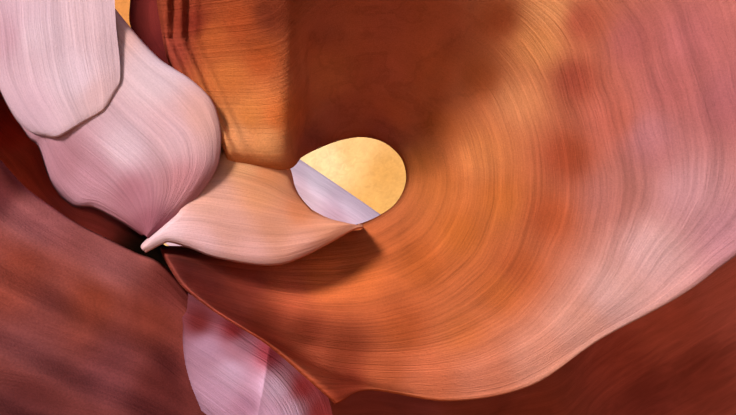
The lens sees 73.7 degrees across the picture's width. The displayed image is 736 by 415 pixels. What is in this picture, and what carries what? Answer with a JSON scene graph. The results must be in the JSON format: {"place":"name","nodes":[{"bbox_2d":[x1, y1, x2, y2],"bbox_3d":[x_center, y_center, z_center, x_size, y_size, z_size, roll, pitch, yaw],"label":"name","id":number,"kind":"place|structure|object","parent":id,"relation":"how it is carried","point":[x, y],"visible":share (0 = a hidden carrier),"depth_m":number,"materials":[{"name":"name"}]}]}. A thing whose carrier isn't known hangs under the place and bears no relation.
{"place":"outdoors","nodes":[
{"label":"outdoors","id":0,"kind":"place"},
{"bbox_2d":[0,93,190,294],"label":"dark canyon recess","id":1,"kind":"object","parent":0,"point":[21,157],"visible":0.38,"depth_m":4.17,"materials":[{"name":"red stone"}]},
{"bbox_2d":[0,160,205,414],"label":"rock wall","id":2,"kind":"structure","parent":0,"point":[91,322],"depth_m":3.14,"materials":[{"name":"red stone"}]},
{"bbox_2d":[129,0,169,65],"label":"rock wall","id":3,"kind":"structure","parent":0,"point":[144,21],"depth_m":4.12,"materials":[{"name":"red stone"}]},
{"bbox_2d":[182,293,331,414],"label":"canyon fins","id":4,"kind":"object","parent":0,"point":[232,369],"visible":0.92,"depth_m":3.25,"materials":[{"name":"pink stone"}]},
{"bbox_2d":[166,160,380,245],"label":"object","id":5,"kind":"object","parent":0,"point":[320,193],"visible":0.08,"depth_m":12.91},
{"bbox_2d":[157,0,735,403],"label":"canyon wall","id":6,"kind":"structure","parent":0,"point":[568,194],"depth_m":3.54,"materials":[{"name":"orange stone"}]},
{"bbox_2d":[19,9,220,237],"bbox_3d":[-1.905,-0.676,3.442,1.854,1.902,0.949,0,0,-1],"label":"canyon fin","id":7,"kind":"object","parent":6,"relation":"attached to","point":[140,153],"visible":0.69,"depth_m":3.19,"materials":[{"name":"pink stone"}]},
{"bbox_2d":[0,0,119,137],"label":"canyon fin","id":8,"kind":"object","parent":7,"relation":"on","point":[59,68],"visible":1,"depth_m":3.02,"materials":[{"name":"pink stone"}]},
{"bbox_2d":[141,147,362,265],"bbox_3d":[-0.941,-0.039,3.827,1.819,1.003,1.116,0,0,-1],"label":"rock ledge","id":9,"kind":"object","parent":6,"relation":"attached to","point":[243,213],"visible":0.94,"depth_m":3.43,"materials":[{"name":"pink stone"}]},
{"label":"sandy ground","id":10,"kind":"object","parent":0,"visible":0},
{"bbox_2d":[115,0,405,245],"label":"canyon wall","id":11,"kind":"structure","parent":10,"relation":"on","point":[370,172],"depth_m":32.59,"materials":[{"name":"stone"}]},
{"bbox_2d":[328,256,735,414],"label":"canyon wall","id":12,"kind":"structure","parent":10,"relation":"on","point":[676,356],"depth_m":4.85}
]}

